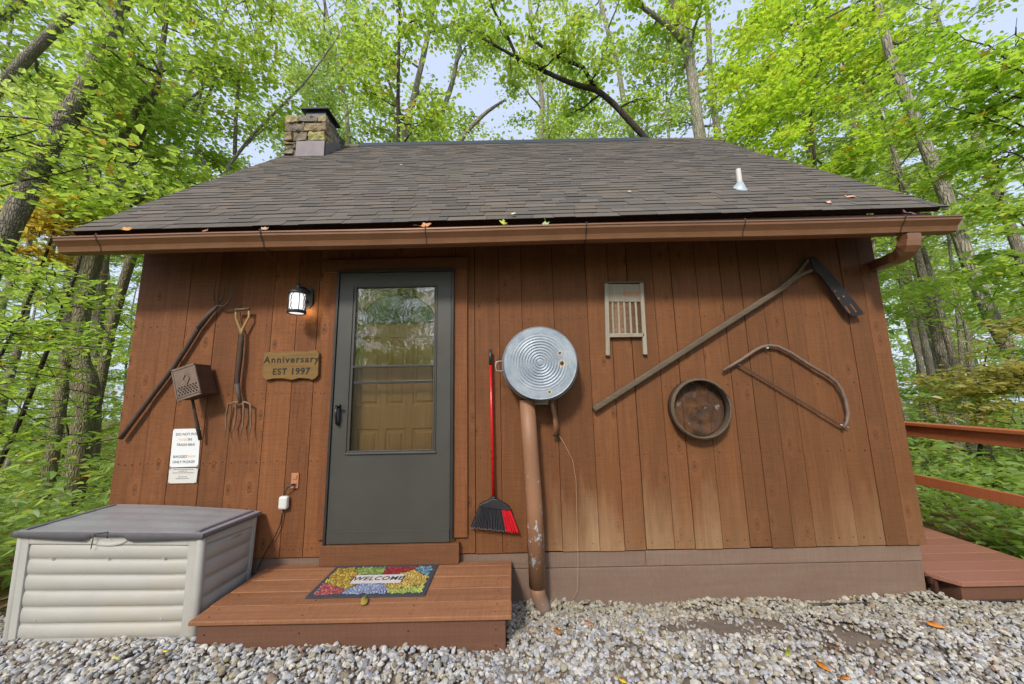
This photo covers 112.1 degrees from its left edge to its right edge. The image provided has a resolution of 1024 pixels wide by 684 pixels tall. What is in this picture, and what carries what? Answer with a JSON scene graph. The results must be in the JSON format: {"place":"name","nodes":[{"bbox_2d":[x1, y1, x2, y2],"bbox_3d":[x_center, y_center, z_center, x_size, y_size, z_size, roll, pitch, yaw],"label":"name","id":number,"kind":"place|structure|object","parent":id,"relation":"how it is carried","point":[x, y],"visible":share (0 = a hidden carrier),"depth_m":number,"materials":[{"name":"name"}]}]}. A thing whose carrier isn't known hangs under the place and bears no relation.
{"place":"outdoors","nodes":[
{"label":"outdoors","id":0,"kind":"place"},
{"bbox_2d":[0,405,1023,616],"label":"ground","id":1,"kind":"structure","parent":0,"point":[930,524],"depth_m":3.92,"materials":[{"name":"green plant"}]},
{"bbox_2d":[0,391,69,490],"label":"sapling","id":2,"kind":"object","parent":1,"relation":"on","point":[28,425],"visible":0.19,"depth_m":12.79,"materials":[{"name":"green plant"}]},
{"bbox_2d":[0,231,71,476],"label":"forest tree","id":3,"kind":"object","parent":1,"relation":"on","point":[7,462],"visible":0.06,"depth_m":18.28,"materials":[{"name":"green plant"}]},
{"bbox_2d":[0,0,81,172],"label":"forest tree","id":4,"kind":"object","parent":1,"relation":"on","point":[16,4],"visible":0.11,"depth_m":8.75,"materials":[{"name":"green plant"}]},
{"bbox_2d":[0,70,82,325],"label":"forest tree","id":5,"kind":"object","parent":1,"relation":"on","point":[29,242],"visible":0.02,"depth_m":17.18,"materials":[{"name":"green plant"}]},
{"bbox_2d":[0,12,106,313],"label":"forest tree","id":6,"kind":"object","parent":1,"relation":"on","point":[22,301],"visible":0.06,"depth_m":10.57,"materials":[{"name":"green plant"}]},
{"bbox_2d":[0,374,122,496],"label":"sapling","id":7,"kind":"object","parent":1,"relation":"on","point":[38,433],"visible":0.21,"depth_m":9.35,"materials":[{"name":"green plant"}]},
{"bbox_2d":[0,171,123,366],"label":"forest tree","id":8,"kind":"object","parent":1,"relation":"on","point":[3,350],"visible":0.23,"depth_m":6.71,"materials":[{"name":"green plant"}]},
{"bbox_2d":[1,290,122,449],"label":"forest tree","id":9,"kind":"object","parent":1,"relation":"on","point":[114,382],"visible":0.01,"depth_m":27.02,"materials":[{"name":"green plant"}]},
{"bbox_2d":[0,256,128,467],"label":"forest tree","id":10,"kind":"object","parent":1,"relation":"on","point":[72,287],"visible":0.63,"depth_m":5.04,"materials":[{"name":"green plant"}]},
{"bbox_2d":[0,321,128,497],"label":"sapling","id":11,"kind":"object","parent":1,"relation":"on","point":[109,379],"visible":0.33,"depth_m":8.54,"materials":[{"name":"green plant"}]},
{"bbox_2d":[0,352,128,484],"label":"sapling","id":12,"kind":"object","parent":1,"relation":"on","point":[42,412],"visible":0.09,"depth_m":15.93,"materials":[{"name":"green plant"}]},
{"bbox_2d":[0,238,136,471],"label":"understory tree","id":13,"kind":"object","parent":1,"relation":"on","point":[61,330],"visible":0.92,"depth_m":4.36,"materials":[{"name":"green plant"}]},
{"bbox_2d":[0,183,143,275],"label":"understory tree","id":14,"kind":"object","parent":1,"relation":"on","point":[41,226],"visible":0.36,"depth_m":6.71,"materials":[{"name":"yellow plant"}]},
{"bbox_2d":[0,58,152,450],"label":"forest tree","id":15,"kind":"object","parent":1,"relation":"on","point":[19,352],"visible":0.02,"depth_m":13.20,"materials":[{"name":"green plant"}]},
{"bbox_2d":[0,0,179,95],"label":"forest tree","id":16,"kind":"object","parent":1,"relation":"on","point":[4,18],"visible":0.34,"depth_m":9.43,"materials":[{"name":"green plant"}]},
{"bbox_2d":[0,27,182,470],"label":"forest tree","id":17,"kind":"object","parent":1,"relation":"on","point":[68,282],"visible":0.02,"depth_m":14.33,"materials":[{"name":"green plant"}]},
{"bbox_2d":[60,394,122,461],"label":"sapling","id":18,"kind":"object","parent":1,"relation":"on","point":[114,443],"visible":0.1,"depth_m":15.20,"materials":[{"name":"green plant"}]},
{"bbox_2d":[13,152,180,354],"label":"forest tree","id":19,"kind":"object","parent":1,"relation":"on","point":[135,280],"visible":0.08,"depth_m":12.55,"materials":[{"name":"plant"}]},
{"bbox_2d":[0,87,196,200],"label":"understory tree","id":20,"kind":"object","parent":1,"relation":"on","point":[111,166],"visible":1,"depth_m":4.64,"materials":[{"name":"green plant"}]},
{"bbox_2d":[0,0,213,488],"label":"forest tree","id":21,"kind":"object","parent":1,"relation":"on","point":[104,270],"visible":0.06,"depth_m":9.46,"materials":[{"name":"green plant"}]},
{"bbox_2d":[0,0,240,520],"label":"forest tree","id":22,"kind":"object","parent":1,"relation":"on","point":[138,107],"visible":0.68,"depth_m":6.12,"materials":[{"name":"green plant"}]},
{"bbox_2d":[108,258,141,398],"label":"forest tree","id":23,"kind":"object","parent":1,"relation":"on","point":[130,340],"visible":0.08,"depth_m":24.43,"materials":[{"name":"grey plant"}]},
{"bbox_2d":[0,0,254,509],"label":"forest tree","id":24,"kind":"object","parent":1,"relation":"on","point":[55,424],"visible":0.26,"depth_m":7.36,"materials":[{"name":"green plant"}]},
{"bbox_2d":[0,0,290,133],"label":"forest tree","id":25,"kind":"object","parent":1,"relation":"on","point":[35,48],"visible":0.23,"depth_m":8.06,"materials":[{"name":"green plant"}]},
{"bbox_2d":[33,3,258,454],"bbox_3d":[-9.184,-2.094,8.591,4.166,11.968,3.910,-9,-11,42],"label":"forest tree","id":26,"kind":"object","parent":1,"relation":"on","point":[123,282],"visible":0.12,"depth_m":8.45,"materials":[{"name":"green plant"}]},
{"bbox_2d":[4,0,313,186],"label":"forest tree","id":27,"kind":"object","parent":1,"relation":"on","point":[266,80],"visible":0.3,"depth_m":8.89,"materials":[{"name":"green plant"}]},
{"bbox_2d":[0,0,346,280],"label":"forest tree","id":28,"kind":"object","parent":1,"relation":"on","point":[15,214],"visible":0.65,"depth_m":5.91,"materials":[{"name":"green plant"}]},
{"bbox_2d":[139,5,393,187],"bbox_3d":[-6.593,-2.922,9.657,6.350,13.660,4.756,-1,-8,0],"label":"forest tree","id":29,"kind":"object","parent":1,"relation":"on","point":[264,58],"visible":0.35,"depth_m":9.60,"materials":[{"name":"green plant"}]},
{"bbox_2d":[228,27,364,165],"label":"forest tree","id":30,"kind":"object","parent":1,"relation":"on","point":[324,63],"visible":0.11,"depth_m":13.40,"materials":[{"name":"green plant"}]},
{"bbox_2d":[221,0,401,169],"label":"forest tree","id":31,"kind":"object","parent":1,"relation":"on","point":[290,65],"visible":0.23,"depth_m":12.52,"materials":[{"name":"green plant"}]},
{"bbox_2d":[278,0,392,143],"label":"forest tree","id":32,"kind":"object","parent":1,"relation":"on","point":[326,97],"visible":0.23,"depth_m":11.93,"materials":[{"name":"green plant"}]},
{"bbox_2d":[327,0,469,141],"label":"forest tree","id":33,"kind":"object","parent":1,"relation":"on","point":[432,118],"visible":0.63,"depth_m":9.95,"materials":[{"name":"green plant"}]},
{"bbox_2d":[315,0,508,144],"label":"forest tree","id":34,"kind":"object","parent":1,"relation":"on","point":[385,63],"visible":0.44,"depth_m":11.15,"materials":[{"name":"green plant"}]},
{"bbox_2d":[357,0,508,141],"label":"forest tree","id":35,"kind":"object","parent":1,"relation":"on","point":[454,74],"visible":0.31,"depth_m":12.62,"materials":[{"name":"green plant"}]},
{"bbox_2d":[388,99,523,141],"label":"forest tree","id":36,"kind":"object","parent":1,"relation":"on","point":[475,123],"visible":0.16,"depth_m":11.59,"materials":[{"name":"green plant"}]},
{"bbox_2d":[52,107,962,607],"bbox_3d":[0.032,-0.153,5.286,6.729,6.845,5.885,-1,-8,0],"label":"cabin","id":37,"kind":"object","parent":1,"relation":"on","point":[376,433],"visible":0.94,"depth_m":2.67,"materials":[{"name":"brown wood"}]},
{"bbox_2d":[118,276,231,439],"bbox_3d":[-2.596,0.111,2.698,0.795,1.253,0.071,-2,-8,4],"label":"pitchfork","id":38,"kind":"object","parent":37,"relation":"hanging from","point":[161,383],"visible":1,"depth_m":2.69,"materials":[{"name":"metal"}]},
{"bbox_2d":[168,468,197,483],"bbox_3d":[-2.478,1.006,2.597,0.217,0.109,0.006,-1,-8,0],"label":"notice","id":39,"kind":"object","parent":37,"relation":"attached to","point":[182,475],"visible":1,"depth_m":2.60,"materials":[{"name":"paper"}]},
{"bbox_2d":[169,428,200,467],"bbox_3d":[-2.489,0.807,2.631,0.222,0.284,0.006,-1,-8,0],"label":"paper notice","id":40,"kind":"object","parent":37,"relation":"attached to","point":[185,448],"visible":0.98,"depth_m":2.63,"materials":[{"name":"grey paper"}]},
{"bbox_2d":[171,363,216,440],"bbox_3d":[-2.396,0.450,2.587,0.242,0.577,0.148,-1,-8,0],"label":"corn popper","id":41,"kind":"object","parent":37,"relation":"attached to","point":[192,382],"visible":1,"depth_m":2.55,"materials":[{"name":"metal"}]},
{"bbox_2d":[224,308,251,436],"bbox_3d":[-2.091,0.223,2.678,0.210,1.002,0.040,-1,-8,0],"label":"garden fork","id":42,"kind":"object","parent":37,"relation":"hanging from","point":[239,365],"visible":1,"depth_m":2.66,"materials":[{"name":"brown wood"}]},
{"bbox_2d":[262,350,320,379],"bbox_3d":[-1.730,0.184,2.710,0.437,0.234,0.027,-1,-8,0],"label":"wooden sign","id":43,"kind":"object","parent":37,"relation":"attached to","point":[292,365],"visible":1,"depth_m":2.70,"materials":[{"name":"brown wood"}]},
{"bbox_2d":[291,473,298,487],"bbox_3d":[-1.631,1.042,2.590,0.056,0.110,0.015,-1,-8,0],"label":"power outlet","id":44,"kind":"object","parent":37,"relation":"attached to","point":[295,478],"visible":1,"depth_m":2.59,"materials":[{"name":"brown plastic"}]},
{"bbox_2d":[257,483,294,569],"bbox_3d":[-1.730,1.350,2.528,0.235,0.595,0.043,-1,-8,0],"label":"cable adapter","id":45,"kind":"object","parent":44,"relation":"attached to","point":[283,502],"visible":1,"depth_m":2.54,"materials":[{"name":"white plastic"}]},
{"bbox_2d":[286,281,313,314],"bbox_3d":[-1.655,-0.341,2.697,0.140,0.262,0.206,-1,-8,0],"label":"wall lantern","id":46,"kind":"object","parent":37,"relation":"attached to","point":[300,300],"depth_m":2.63,"materials":[{"name":"glass"}]},
{"bbox_2d":[322,268,453,545],"bbox_3d":[-0.920,0.437,2.638,0.942,2.073,0.097,-1,-8,0],"label":"storm door","id":47,"kind":"structure","parent":37,"relation":"in","point":[402,495],"depth_m":2.59,"materials":[{"name":"paint"}]},
{"bbox_2d":[351,287,433,449],"bbox_3d":[-0.921,0.457,2.766,0.880,2.040,0.050,-1,-8,0],"label":"window","id":48,"kind":"structure","parent":37,"relation":"in","point":[395,326],"depth_m":2.79,"materials":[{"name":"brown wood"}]},
{"bbox_2d":[470,349,518,533],"bbox_3d":[-0.140,0.727,2.599,0.353,1.351,0.050,-1,-8,0],"label":"broom","id":49,"kind":"object","parent":37,"relation":"hanging from","point":[493,503],"visible":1,"depth_m":2.51,"materials":[{"name":"red plastic"}]},
{"bbox_2d":[495,327,577,404],"bbox_3d":[0.194,0.166,2.599,0.643,0.609,0.229,-1,-8,0],"label":"wash tub","id":50,"kind":"object","parent":37,"relation":"hanging from","point":[539,365],"visible":1,"depth_m":2.49,"materials":[{"name":"metal"}]},
{"bbox_2d":[549,399,558,436],"bbox_3d":[0.319,0.575,2.613,0.071,0.289,0.044,-1,-8,0],"label":"handle","id":51,"kind":"object","parent":50,"relation":"hanging from","point":[555,417],"visible":0.91,"depth_m":2.60,"materials":[{"name":"brown paint"}]},
{"bbox_2d":[604,281,646,355],"bbox_3d":[0.898,-0.193,2.755,0.337,0.602,0.031,-1,-8,0],"label":"washboard","id":52,"kind":"object","parent":37,"relation":"attached to","point":[625,320],"visible":1,"depth_m":2.76,"materials":[{"name":"brown wood"}]},
{"bbox_2d":[667,378,731,439],"bbox_3d":[1.423,0.503,2.620,0.454,0.454,0.094,-1,-8,0],"label":"round sieve","id":53,"kind":"object","parent":37,"relation":"hanging from","point":[725,406],"visible":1,"depth_m":2.64,"materials":[{"name":"brown metal"}]},
{"bbox_2d":[592,256,863,410],"bbox_3d":[1.686,-0.084,2.716,2.165,1.196,0.050,-1,-8,0],"label":"weed cutter","id":54,"kind":"object","parent":37,"relation":"hanging from","point":[848,304],"visible":1,"depth_m":2.72,"materials":[{"name":"black metal"}]},
{"bbox_2d":[722,344,849,428],"bbox_3d":[2.101,0.339,2.658,0.933,0.659,0.030,-1,-8,0],"label":"bow saw","id":55,"kind":"object","parent":37,"relation":"attached to","point":[828,376],"visible":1,"depth_m":2.66,"materials":[{"name":"metal"}]},
{"bbox_2d":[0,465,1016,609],"bbox_3d":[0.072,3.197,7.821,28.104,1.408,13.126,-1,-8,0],"label":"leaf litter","id":56,"kind":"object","parent":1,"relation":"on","point":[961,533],"visible":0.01,"depth_m":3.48,"materials":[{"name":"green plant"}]},
{"bbox_2d":[0,393,1023,589],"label":"undergrowth","id":57,"kind":"object","parent":1,"relation":"on","point":[12,499],"visible":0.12,"depth_m":3.81,"materials":[{"name":"green plant"}]},
{"bbox_2d":[0,588,1023,683],"bbox_3d":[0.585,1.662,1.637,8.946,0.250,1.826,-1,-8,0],"label":"gravel","id":58,"kind":"structure","parent":1,"relation":"on","point":[979,645],"depth_m":1.83,"materials":[{"name":"grey gravel"}]},
{"bbox_2d":[2,504,261,644],"bbox_3d":[-2.402,1.478,2.248,1.185,0.678,0.503,-1,-8,0],"label":"storage box","id":59,"kind":"object","parent":58,"relation":"on","point":[138,571],"visible":0.89,"depth_m":2.05,"materials":[{"name":"beige plastic"}]},
{"bbox_2d":[188,560,511,652],"bbox_3d":[-0.886,1.704,2.177,1.776,0.301,0.630,-1,-8,0],"label":"wooden step","id":60,"kind":"object","parent":58,"relation":"on","point":[467,605],"visible":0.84,"depth_m":1.93,"materials":[{"name":"brown wood"}]},
{"bbox_2d":[305,564,437,598],"bbox_3d":[-0.887,1.562,2.267,0.723,0.011,0.384,-1,-8,0],"label":"welcome mat","id":61,"kind":"object","parent":60,"relation":"on","point":[378,581],"visible":1,"depth_m":2.23,"materials":[{"name":"rubber"}]},
{"bbox_2d":[520,400,551,615],"bbox_3d":[0.171,1.172,2.469,0.200,1.501,0.129,-1,-8,0],"label":"stand pipe","id":62,"kind":"object","parent":58,"relation":"on","point":[536,557],"visible":0.84,"depth_m":2.43,"materials":[{"name":"brown metal"}]},
{"bbox_2d":[0,250,1023,473],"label":"distant woods","id":63,"kind":"object","parent":1,"relation":"on","point":[904,350],"visible":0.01,"depth_m":24.00,"materials":[{"name":"green plant"}]},
{"bbox_2d":[493,0,629,138],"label":"forest tree","id":64,"kind":"object","parent":1,"relation":"on","point":[541,105],"visible":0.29,"depth_m":14.62,"materials":[{"name":"green plant"}]},
{"bbox_2d":[453,0,674,137],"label":"forest tree","id":65,"kind":"object","parent":1,"relation":"on","point":[589,84],"visible":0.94,"depth_m":10.40,"materials":[{"name":"green plant"}]},
{"bbox_2d":[502,38,625,138],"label":"forest tree","id":66,"kind":"object","parent":1,"relation":"on","point":[548,114],"visible":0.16,"depth_m":14.40,"materials":[{"name":"green plant"}]},
{"bbox_2d":[525,60,614,138],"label":"forest tree","id":67,"kind":"object","parent":1,"relation":"on","point":[596,123],"visible":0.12,"depth_m":18.68,"materials":[{"name":"green plant"}]},
{"bbox_2d":[558,0,684,136],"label":"forest tree","id":68,"kind":"object","parent":1,"relation":"on","point":[622,90],"visible":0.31,"depth_m":15.64,"materials":[{"name":"green plant"}]},
{"bbox_2d":[608,12,757,147],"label":"forest tree","id":69,"kind":"object","parent":1,"relation":"on","point":[666,113],"visible":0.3,"depth_m":12.57,"materials":[{"name":"green plant"}]},
{"bbox_2d":[602,0,781,136],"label":"forest tree","id":70,"kind":"object","parent":1,"relation":"on","point":[677,13],"visible":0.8,"depth_m":12.17,"materials":[{"name":"green plant"}]},
{"bbox_2d":[641,0,792,144],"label":"forest tree","id":71,"kind":"object","parent":1,"relation":"on","point":[709,63],"visible":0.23,"depth_m":14.26,"materials":[{"name":"green plant"}]},
{"bbox_2d":[723,0,880,164],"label":"forest tree","id":72,"kind":"object","parent":1,"relation":"on","point":[809,146],"visible":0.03,"depth_m":12.78,"materials":[{"name":"green plant"}]},
{"bbox_2d":[707,0,909,168],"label":"understory tree","id":73,"kind":"object","parent":1,"relation":"on","point":[781,66],"visible":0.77,"depth_m":8.41,"materials":[{"name":"green plant"}]},
{"bbox_2d":[699,0,936,241],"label":"forest tree","id":74,"kind":"object","parent":1,"relation":"on","point":[853,152],"visible":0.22,"depth_m":9.88,"materials":[{"name":"green plant"}]},
{"bbox_2d":[724,60,932,283],"bbox_3d":[9.957,-3.237,12.087,6.125,14.817,6.277,-8,-11,38],"label":"forest tree","id":75,"kind":"object","parent":1,"relation":"on","point":[798,160],"visible":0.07,"depth_m":11.47,"materials":[{"name":"green plant"}]},
{"bbox_2d":[701,0,1023,394],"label":"forest tree","id":76,"kind":"object","parent":1,"relation":"on","point":[944,192],"visible":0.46,"depth_m":8.59,"materials":[{"name":"green plant"}]},
{"bbox_2d":[755,87,974,274],"bbox_3d":[14.542,-3.965,16.313,6.050,18.651,8.152,2,-9,-23],"label":"forest tree","id":77,"kind":"object","parent":1,"relation":"on","point":[936,257],"visible":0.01,"depth_m":14.30,"materials":[{"name":"green plant"}]},
{"bbox_2d":[757,0,1023,475],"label":"forest tree","id":78,"kind":"object","parent":1,"relation":"on","point":[860,168],"visible":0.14,"depth_m":8.92,"materials":[{"name":"green plant"}]},
{"bbox_2d":[877,182,911,350],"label":"forest tree","id":79,"kind":"object","parent":1,"relation":"on","point":[901,345],"visible":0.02,"depth_m":22.11,"materials":[{"name":"green plant"}]},
{"bbox_2d":[787,2,1023,373],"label":"forest tree","id":80,"kind":"object","parent":1,"relation":"on","point":[928,334],"visible":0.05,"depth_m":14.21,"materials":[{"name":"green plant"}]},
{"bbox_2d":[843,122,969,420],"bbox_3d":[19.224,-3.026,16.552,5.367,17.290,5.146,-1,-8,-1],"label":"forest tree","id":81,"kind":"object","parent":1,"relation":"on","point":[917,334],"visible":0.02,"depth_m":16.22,"materials":[{"name":"green plant"}]},
{"bbox_2d":[798,0,1016,477],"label":"forest tree","id":82,"kind":"object","parent":1,"relation":"on","point":[939,348],"visible":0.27,"depth_m":9.09,"materials":[{"name":"green plant"}]},
{"bbox_2d":[826,65,996,423],"bbox_3d":[19.845,-4.752,18.388,7.364,22.069,6.931,-5,-9,22],"label":"forest tree","id":83,"kind":"object","parent":1,"relation":"on","point":[907,159],"visible":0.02,"depth_m":17.54,"materials":[{"name":"green plant"}]},
{"bbox_2d":[822,130,1020,487],"bbox_3d":[10.035,-0.779,8.299,4.803,8.737,3.678,-1,-8,0],"label":"forest tree","id":84,"kind":"object","parent":1,"relation":"on","point":[950,349],"visible":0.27,"depth_m":8.28,"materials":[{"name":"green plant"}]},
{"bbox_2d":[835,77,1009,464],"bbox_3d":[15.182,-2.971,13.108,4.604,15.471,4.802,-9,-12,44],"label":"forest tree","id":85,"kind":"object","parent":1,"relation":"on","point":[927,355],"visible":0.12,"depth_m":12.52,"materials":[{"name":"green plant"}]},
{"bbox_2d":[873,138,977,465],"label":"forest tree","id":86,"kind":"object","parent":1,"relation":"on","point":[918,358],"visible":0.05,"depth_m":11.76,"materials":[{"name":"plant"}]},
{"bbox_2d":[830,0,1023,282],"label":"forest tree","id":87,"kind":"object","parent":1,"relation":"on","point":[1015,241],"visible":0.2,"depth_m":9.72,"materials":[{"name":"green plant"}]},
{"bbox_2d":[839,15,1023,193],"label":"understory tree","id":88,"kind":"object","parent":1,"relation":"on","point":[995,77],"visible":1,"depth_m":5.58,"materials":[{"name":"green plant"}]},
{"bbox_2d":[893,243,1010,371],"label":"forest tree","id":89,"kind":"object","parent":1,"relation":"on","point":[912,363],"visible":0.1,"depth_m":28.17,"materials":[{"name":"green plant"}]},
{"bbox_2d":[881,269,1023,485],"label":"forest tree","id":90,"kind":"object","parent":1,"relation":"on","point":[930,288],"visible":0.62,"depth_m":7.60,"materials":[{"name":"green plant"}]},
{"bbox_2d":[882,135,1023,454],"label":"forest tree","id":91,"kind":"object","parent":1,"relation":"on","point":[960,344],"visible":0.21,"depth_m":9.97,"materials":[{"name":"green plant"}]},
{"bbox_2d":[883,187,1022,416],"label":"forest tree","id":92,"kind":"object","parent":1,"relation":"on","point":[947,318],"visible":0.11,"depth_m":20.05,"materials":[{"name":"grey plant"}]},
{"bbox_2d":[894,363,1023,464],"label":"sapling","id":93,"kind":"object","parent":1,"relation":"on","point":[901,377],"visible":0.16,"depth_m":11.83,"materials":[{"name":"green plant"}]},
{"bbox_2d":[897,342,1023,504],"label":"sapling","id":94,"kind":"object","parent":1,"relation":"on","point":[912,391],"visible":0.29,"depth_m":6.19,"materials":[{"name":"green plant"}]},
{"bbox_2d":[898,94,1023,350],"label":"forest tree","id":95,"kind":"object","parent":1,"relation":"on","point":[984,226],"visible":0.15,"depth_m":12.35,"materials":[{"name":"green plant"}]},
{"bbox_2d":[899,314,1023,458],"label":"understory tree","id":96,"kind":"object","parent":1,"relation":"on","point":[1002,379],"visible":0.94,"depth_m":4.93,"materials":[{"name":"green plant"}]},
{"bbox_2d":[920,527,1023,602],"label":"side deck","id":97,"kind":"structure","parent":1,"relation":"on","point":[957,568],"depth_m":2.58,"materials":[{"name":"brown wood"}]},
{"bbox_2d":[904,421,1023,507],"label":"deck railing","id":98,"kind":"object","parent":97,"relation":"on","point":[1013,438],"depth_m":2.95,"materials":[{"name":"brown wood"}]},
{"bbox_2d":[922,183,1023,321],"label":"understory tree","id":99,"kind":"object","parent":1,"relation":"on","point":[1011,213],"visible":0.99,"depth_m":5.32,"materials":[{"name":"green plant"}]},
{"bbox_2d":[945,233,1023,367],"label":"forest tree","id":100,"kind":"object","parent":1,"relation":"on","point":[994,243],"visible":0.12,"depth_m":20.40,"materials":[{"name":"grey plant"}]},
{"bbox_2d":[948,183,1023,365],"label":"forest tree","id":101,"kind":"object","parent":1,"relation":"on","point":[986,329],"visible":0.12,"depth_m":18.09,"materials":[{"name":"green plant"}]},
{"bbox_2d":[977,390,1023,459],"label":"sapling","id":102,"kind":"object","parent":1,"relation":"on","point":[1021,416],"visible":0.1,"depth_m":11.35,"materials":[{"name":"green plant"}]},
{"bbox_2d":[0,0,1023,423],"label":"sky","id":103,"kind":"structure","parent":0,"point":[481,97],"materials":[{"name":"white"}]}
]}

